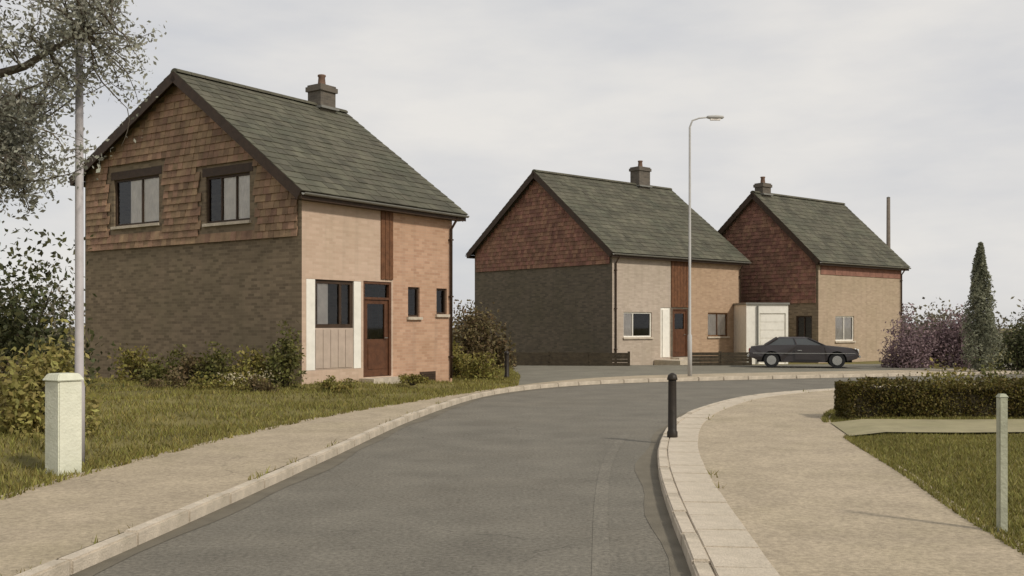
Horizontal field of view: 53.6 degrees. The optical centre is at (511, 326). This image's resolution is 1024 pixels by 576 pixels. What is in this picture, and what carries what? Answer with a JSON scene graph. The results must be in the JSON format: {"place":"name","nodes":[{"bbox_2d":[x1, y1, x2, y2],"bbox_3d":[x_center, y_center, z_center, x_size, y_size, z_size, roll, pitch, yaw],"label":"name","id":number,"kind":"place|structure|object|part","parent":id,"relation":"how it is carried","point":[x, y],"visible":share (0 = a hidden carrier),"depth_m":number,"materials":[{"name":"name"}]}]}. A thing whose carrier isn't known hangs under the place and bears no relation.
{"place":"outdoors","nodes":[
{"label":"outdoors","id":0,"kind":"place"},
{"bbox_2d":[0,352,905,575],"bbox_3d":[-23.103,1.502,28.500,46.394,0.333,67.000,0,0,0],"label":"garden ground","id":1,"kind":"structure","parent":0,"point":[25,457],"depth_m":17.57,"materials":[{"name":"green plant"}]},
{"bbox_2d":[0,352,42,414],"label":"round shrub","id":2,"kind":"object","parent":1,"relation":"on","point":[2,369],"visible":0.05,"depth_m":15.65,"materials":[{"name":"green plant"}]},
{"bbox_2d":[0,317,106,437],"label":"tall shrub","id":3,"kind":"object","parent":1,"relation":"on","point":[21,416],"visible":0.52,"depth_m":13.96,"materials":[{"name":"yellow plant"}]},
{"bbox_2d":[0,228,123,388],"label":"dark evergreen bush","id":4,"kind":"object","parent":1,"relation":"on","point":[11,334],"visible":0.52,"depth_m":21.35,"materials":[{"name":"green plant"}]},
{"bbox_2d":[43,373,83,475],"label":"white pillar","id":5,"kind":"structure","parent":1,"relation":"on","point":[63,421],"depth_m":11.15,"materials":[{"name":"concrete"}]},
{"bbox_2d":[75,2,84,463],"bbox_3d":[-5.060,-1.180,11.846,0.123,5.760,0.132,0,0,0],"label":"grey pole","id":6,"kind":"object","parent":1,"relation":"on","point":[79,277],"visible":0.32,"depth_m":11.81,"materials":[{"name":"metal"}]},
{"bbox_2d":[0,0,166,243],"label":"pale leafed tree","id":7,"kind":"object","parent":1,"relation":"on","point":[15,109],"visible":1,"depth_m":11.20,"materials":[{"name":"grey plant"}]},
{"bbox_2d":[107,343,165,383],"bbox_3d":[-9.404,0.939,25.623,1.552,1.050,1.163,0,0,-37],"label":"garden bush","id":8,"kind":"object","parent":1,"relation":"on","point":[127,361],"visible":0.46,"depth_m":25.43,"materials":[{"name":"green plant"}]},
{"bbox_2d":[134,344,186,383],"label":"garden bush","id":9,"kind":"object","parent":1,"relation":"on","point":[155,372],"visible":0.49,"depth_m":24.93,"materials":[{"name":"green plant"}]},
{"bbox_2d":[140,370,190,389],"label":"plant","id":10,"kind":"object","parent":1,"relation":"on","point":[156,383],"visible":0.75,"depth_m":22.73,"materials":[{"name":"green plant"}]},
{"bbox_2d":[170,352,206,382],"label":"garden bush","id":11,"kind":"object","parent":1,"relation":"on","point":[185,369],"visible":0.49,"depth_m":24.33,"materials":[{"name":"green plant"}]},
{"bbox_2d":[184,371,240,389],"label":"plant","id":12,"kind":"object","parent":1,"relation":"on","point":[209,383],"visible":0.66,"depth_m":22.22,"materials":[{"name":"green plant"}]},
{"bbox_2d":[192,341,237,384],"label":"garden bush","id":13,"kind":"object","parent":1,"relation":"on","point":[212,366],"visible":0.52,"depth_m":23.96,"materials":[{"name":"green plant"}]},
{"bbox_2d":[217,372,252,393],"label":"flowering plant","id":14,"kind":"object","parent":1,"relation":"on","point":[237,388],"visible":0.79,"depth_m":21.50,"materials":[{"name":"green plant"}]},
{"bbox_2d":[221,344,274,384],"bbox_3d":[-6.060,0.926,23.414,1.282,1.076,1.070,0,0,-17],"label":"garden bush","id":15,"kind":"object","parent":1,"relation":"on","point":[244,369],"visible":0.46,"depth_m":23.36,"materials":[{"name":"green plant"}]},
{"bbox_2d":[241,375,279,392],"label":"plant","id":16,"kind":"object","parent":1,"relation":"on","point":[257,385],"visible":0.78,"depth_m":21.87,"materials":[{"name":"green plant"}]},
{"bbox_2d":[245,369,280,388],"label":"flowering plant","id":17,"kind":"object","parent":1,"relation":"on","point":[260,376],"visible":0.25,"depth_m":22.54,"materials":[{"name":"green plant"}]},
{"bbox_2d":[68,68,468,384],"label":"brick house","id":18,"kind":"structure","parent":1,"relation":"on","point":[233,216],"depth_m":26.61,"materials":[{"name":"brown brick"}]},
{"bbox_2d":[110,166,220,229],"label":"window","id":19,"kind":"structure","parent":18,"relation":"in","point":[144,190],"depth_m":27.86,"materials":[{"name":"grey glass"}]},
{"bbox_2d":[202,162,252,226],"bbox_3d":[-7.183,-3.311,25.640,1.940,1.500,0.190,0,0,35],"label":"window","id":20,"kind":"structure","parent":18,"relation":"in","point":[235,188],"depth_m":25.63,"materials":[{"name":"grey glass"}]},
{"bbox_2d":[315,279,351,327],"bbox_3d":[-4.430,-0.551,25.008,0.070,1.170,1.320,0,0,35],"label":"window","id":21,"kind":"structure","parent":18,"relation":"in","point":[321,286],"depth_m":24.86,"materials":[{"name":"black glass"}]},
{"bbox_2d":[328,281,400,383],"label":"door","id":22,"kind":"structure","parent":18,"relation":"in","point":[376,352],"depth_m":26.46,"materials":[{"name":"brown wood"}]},
{"bbox_2d":[365,287,422,337],"bbox_3d":[-3.452,-0.361,27.837,1.970,1.400,0.900,0,0,35],"label":"window","id":23,"kind":"structure","parent":18,"relation":"in","point":[367,291],"depth_m":28.62,"materials":[{"name":"black glass"}]},
{"bbox_2d":[378,288,449,334],"bbox_3d":[-2.766,-0.401,28.809,1.970,1.320,0.880,0,0,35],"label":"window","id":24,"kind":"structure","parent":18,"relation":"in","point":[381,293],"depth_m":29.02,"materials":[{"name":"black glass"}]},
{"bbox_2d":[257,320,306,389],"bbox_3d":[-5.275,0.651,23.090,1.300,1.630,1.080,0,0,0],"label":"garden bush","id":25,"kind":"object","parent":1,"relation":"on","point":[286,363],"visible":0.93,"depth_m":23.00,"materials":[{"name":"green plant"}]},
{"bbox_2d":[311,375,363,391],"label":"plant","id":26,"kind":"object","parent":1,"relation":"on","point":[331,385],"visible":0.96,"depth_m":22.44,"materials":[{"name":"green plant"}]},
{"bbox_2d":[398,373,429,385],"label":"plant","id":27,"kind":"object","parent":1,"relation":"on","point":[412,379],"visible":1,"depth_m":25.24,"materials":[{"name":"green plant"}]},
{"bbox_2d":[453,337,475,377],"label":"olive shrub","id":28,"kind":"object","parent":1,"relation":"on","point":[457,365],"visible":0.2,"depth_m":31.32,"materials":[{"name":"green plant"}]},
{"bbox_2d":[460,352,503,380],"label":"olive shrub","id":29,"kind":"object","parent":1,"relation":"on","point":[478,369],"visible":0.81,"depth_m":29.84,"materials":[{"name":"green plant"}]},
{"bbox_2d":[453,299,516,368],"bbox_3d":[-1.313,0.344,38.685,3.048,2.791,2.587,0,0,0],"label":"tall brown shrub","id":30,"kind":"object","parent":1,"relation":"on","point":[474,333],"visible":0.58,"depth_m":38.31,"materials":[{"name":"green plant"}]},
{"bbox_2d":[504,351,509,377],"bbox_3d":[-0.160,1.225,31.200,0.168,0.950,0.168,0,0,0],"label":"bollard","id":31,"kind":"object","parent":1,"relation":"on","point":[506,353],"visible":0.86,"depth_m":31.14,"materials":[{"name":"black metal"}]},
{"bbox_2d":[0,368,1020,575],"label":"pavement","id":32,"kind":"structure","parent":0,"point":[43,524],"depth_m":10.39,"materials":[{"name":"beige concrete"}]},
{"bbox_2d":[688,115,723,375],"bbox_3d":[6.236,-2.553,32.600,1.168,8.505,0.240,0,0,0],"label":"street lamp","id":33,"kind":"object","parent":32,"relation":"on","point":[715,117],"visible":0.94,"depth_m":32.56,"materials":[{"name":"metal"}]},
{"bbox_2d":[959,241,1007,371],"bbox_3d":[16.592,-0.604,35.877,1.597,4.807,1.638,0,0,0],"label":"slender cypress","id":34,"kind":"object","parent":32,"relation":"on","point":[981,299],"visible":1,"depth_m":35.62,"materials":[{"name":"green plant"}]},
{"bbox_2d":[0,0,1023,327],"label":"sky","id":35,"kind":"structure","parent":0,"point":[858,104],"materials":[{"name":"white"}]},
{"bbox_2d":[24,328,1023,559],"bbox_3d":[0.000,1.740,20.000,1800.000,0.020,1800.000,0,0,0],"label":"ground","id":36,"kind":"structure","parent":0,"point":[861,362],"depth_m":47.25,"materials":[{"name":"soil"}]},
{"bbox_2d":[0,264,84,350],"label":"distant tree","id":37,"kind":"object","parent":36,"relation":"on","point":[69,339],"visible":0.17,"depth_m":70.36,"materials":[{"name":"green plant"}]},
{"bbox_2d":[453,302,474,343],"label":"distant tree","id":38,"kind":"object","parent":36,"relation":"on","point":[459,319],"visible":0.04,"depth_m":103.04,"materials":[{"name":"green plant"}]},
{"bbox_2d":[14,371,1023,575],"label":"kerb","id":39,"kind":"structure","parent":36,"relation":"on","point":[92,555],"depth_m":10.25,"materials":[{"name":"concrete"}]},
{"bbox_2d":[499,351,629,365],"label":"fence","id":40,"kind":"object","parent":36,"relation":"on","point":[544,358],"visible":0.59,"depth_m":41.46,"materials":[{"name":"wood"}]},
{"bbox_2d":[465,160,750,364],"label":"brick house","id":41,"kind":"structure","parent":36,"relation":"on","point":[564,262],"depth_m":45.88,"materials":[{"name":"brown brick"}]},
{"bbox_2d":[623,312,653,338],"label":"window","id":42,"kind":"structure","parent":41,"relation":"in","point":[628,318],"depth_m":43.53,"materials":[{"name":"white paint"}]},
{"bbox_2d":[635,309,687,359],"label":"door","id":43,"kind":"structure","parent":41,"relation":"in","point":[641,320],"depth_m":45.81,"materials":[{"name":"brown wood"}]},
{"bbox_2d":[675,313,729,337],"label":"window","id":44,"kind":"structure","parent":41,"relation":"in","point":[717,322],"depth_m":47.56,"materials":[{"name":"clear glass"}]},
{"bbox_2d":[692,351,751,364],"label":"fence","id":45,"kind":"object","parent":36,"relation":"on","point":[720,359],"visible":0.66,"depth_m":41.78,"materials":[{"name":"wood"}]},
{"bbox_2d":[657,388,831,575],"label":"kerb","id":46,"kind":"structure","parent":36,"relation":"on","point":[695,555],"depth_m":8.57,"materials":[{"name":"concrete"}]},
{"bbox_2d":[733,303,789,363],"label":"white garage","id":47,"kind":"structure","parent":36,"relation":"on","point":[759,324],"depth_m":46.49,"materials":[{"name":"paint"}]},
{"bbox_2d":[760,313,784,362],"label":"garage door","id":48,"kind":"structure","parent":47,"relation":"in","point":[772,325],"depth_m":46.50,"materials":[{"name":"white paint"}]},
{"bbox_2d":[718,176,910,362],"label":"brick house","id":49,"kind":"structure","parent":36,"relation":"on","point":[831,272],"depth_m":50.00,"materials":[{"name":"beige brick"}]},
{"bbox_2d":[796,316,811,336],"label":"window","id":50,"kind":"structure","parent":49,"relation":"in","point":[796,316],"depth_m":48.31,"materials":[{"name":"black glass"}]},
{"bbox_2d":[798,316,855,342],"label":"window","id":51,"kind":"structure","parent":49,"relation":"in","point":[843,324],"depth_m":49.42,"materials":[{"name":"white paint"}]},
{"bbox_2d":[886,197,889,246],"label":"utility pole","id":52,"kind":"object","parent":36,"relation":"on","point":[888,223],"visible":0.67,"depth_m":69.89,"materials":[{"name":"grey wood"}]},
{"bbox_2d":[902,297,1018,347],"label":"distant tree","id":53,"kind":"object","parent":36,"relation":"on","point":[932,316],"visible":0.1,"depth_m":79.18,"materials":[{"name":"plant"}]},
{"bbox_2d":[987,311,1023,373],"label":"green bush","id":54,"kind":"object","parent":36,"relation":"on","point":[1016,356],"visible":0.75,"depth_m":36.95,"materials":[{"name":"green plant"}]},
{"bbox_2d":[990,296,1023,349],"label":"distant tree","id":55,"kind":"object","parent":36,"relation":"on","point":[1022,318],"visible":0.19,"depth_m":76.97,"materials":[{"name":"green plant"}]},
{"bbox_2d":[93,374,1023,575],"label":"road","id":56,"kind":"structure","parent":0,"point":[502,485],"depth_m":9.73,"materials":[{"name":"grey asphalt"}]},
{"bbox_2d":[70,374,1000,575],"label":"road channel","id":57,"kind":"object","parent":56,"relation":"on","point":[249,500],"visible":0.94,"depth_m":10.29,"materials":[{"name":"grey concrete"}]},
{"bbox_2d":[592,432,631,575],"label":"road trench","id":58,"kind":"object","parent":56,"relation":"on","point":[600,556],"visible":1,"depth_m":8.99,"materials":[{"name":"grey asphalt"}]},
{"bbox_2d":[634,413,691,575],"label":"road channel","id":59,"kind":"object","parent":56,"relation":"on","point":[657,515],"visible":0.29,"depth_m":9.44,"materials":[{"name":"grey asphalt"}]},
{"bbox_2d":[513,363,1011,384],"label":"forecourt","id":60,"kind":"structure","parent":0,"point":[531,374],"depth_m":37.80,"materials":[{"name":"grey concrete"}]},
{"bbox_2d":[747,337,860,367],"bbox_3d":[11.440,1.005,39.902,4.220,1.193,1.644,0,0,14],"label":"parked car","id":61,"kind":"object","parent":60,"relation":"on","point":[773,352],"visible":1,"depth_m":39.23,"materials":[{"name":"paint"}]},
{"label":"windows","id":62,"kind":"part","parent":61,"relation":"part of","materials":[{"name":"grey glass"}]},
{"bbox_3d":[11.413,1.075,39.079,0.980,0.430,0.033,0,0,14],"label":"door","id":63,"kind":"part","parent":61,"relation":"part of","materials":[{"name":"paint"}]},
{"bbox_2d":[877,303,936,367],"bbox_3d":[15.543,0.424,39.530,2.209,2.695,2.176,0,0,0],"label":"copper bush","id":64,"kind":"object","parent":60,"relation":"on","point":[902,353],"visible":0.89,"depth_m":39.35,"materials":[{"name":"purple plant"}]},
{"bbox_2d":[907,317,961,367],"bbox_3d":[16.638,0.691,40.241,2.087,2.159,2.010,0,0,0],"label":"copper bush","id":65,"kind":"object","parent":60,"relation":"on","point":[938,347],"visible":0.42,"depth_m":39.94,"materials":[{"name":"purple plant"}]},
{"bbox_2d":[931,303,993,367],"bbox_3d":[17.578,0.432,39.792,2.074,2.685,1.956,0,0,-14],"label":"copper bush","id":66,"kind":"object","parent":60,"relation":"on","point":[951,333],"visible":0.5,"depth_m":39.60,"materials":[{"name":"purple plant"}]},
{"bbox_2d":[668,384,1023,575],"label":"pavement","id":67,"kind":"structure","parent":0,"point":[806,490],"depth_m":9.10,"materials":[{"name":"beige concrete"}]},
{"bbox_2d":[668,383,965,575],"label":"pavement edging","id":68,"kind":"object","parent":67,"relation":"on","point":[730,545],"visible":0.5,"depth_m":8.92,"materials":[{"name":"concrete"}]},
{"bbox_2d":[667,373,677,438],"bbox_3d":[2.310,1.185,14.600,0.154,1.030,0.154,0,0,0],"label":"bollard","id":69,"kind":"object","parent":68,"relation":"on","point":[672,378],"visible":0.94,"depth_m":14.55,"materials":[{"name":"black metal"}]},
{"bbox_2d":[820,408,1023,554],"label":"lawn ground","id":70,"kind":"structure","parent":0,"point":[948,433],"depth_m":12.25,"materials":[{"name":"green plant"}]},
{"bbox_2d":[830,419,1023,435],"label":"garden path","id":71,"kind":"structure","parent":70,"relation":"on","point":[859,427],"depth_m":15.70,"materials":[{"name":"concrete"}]},
{"bbox_2d":[833,370,1023,419],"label":"clipped hedge","id":72,"kind":"object","parent":70,"relation":"on","point":[862,397],"visible":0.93,"depth_m":17.28,"materials":[{"name":"green plant"}]},
{"bbox_2d":[897,357,976,386],"bbox_3d":[8.363,1.127,19.366,1.723,1.074,1.221,0,0,0],"label":"garden shrub","id":73,"kind":"object","parent":70,"relation":"on","point":[957,368],"visible":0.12,"depth_m":19.29,"materials":[{"name":"green plant"}]},
{"bbox_2d":[970,358,1019,383],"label":"garden shrub","id":74,"kind":"object","parent":70,"relation":"on","point":[983,372],"visible":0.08,"depth_m":19.74,"materials":[{"name":"green plant"}]},
{"bbox_2d":[995,394,1007,531],"bbox_3d":[3.820,1.113,7.900,0.072,1.175,0.072,0,0,0],"label":"pale post","id":75,"kind":"object","parent":70,"relation":"on","point":[1002,461],"visible":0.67,"depth_m":7.87,"materials":[{"name":"white concrete"}]}
]}

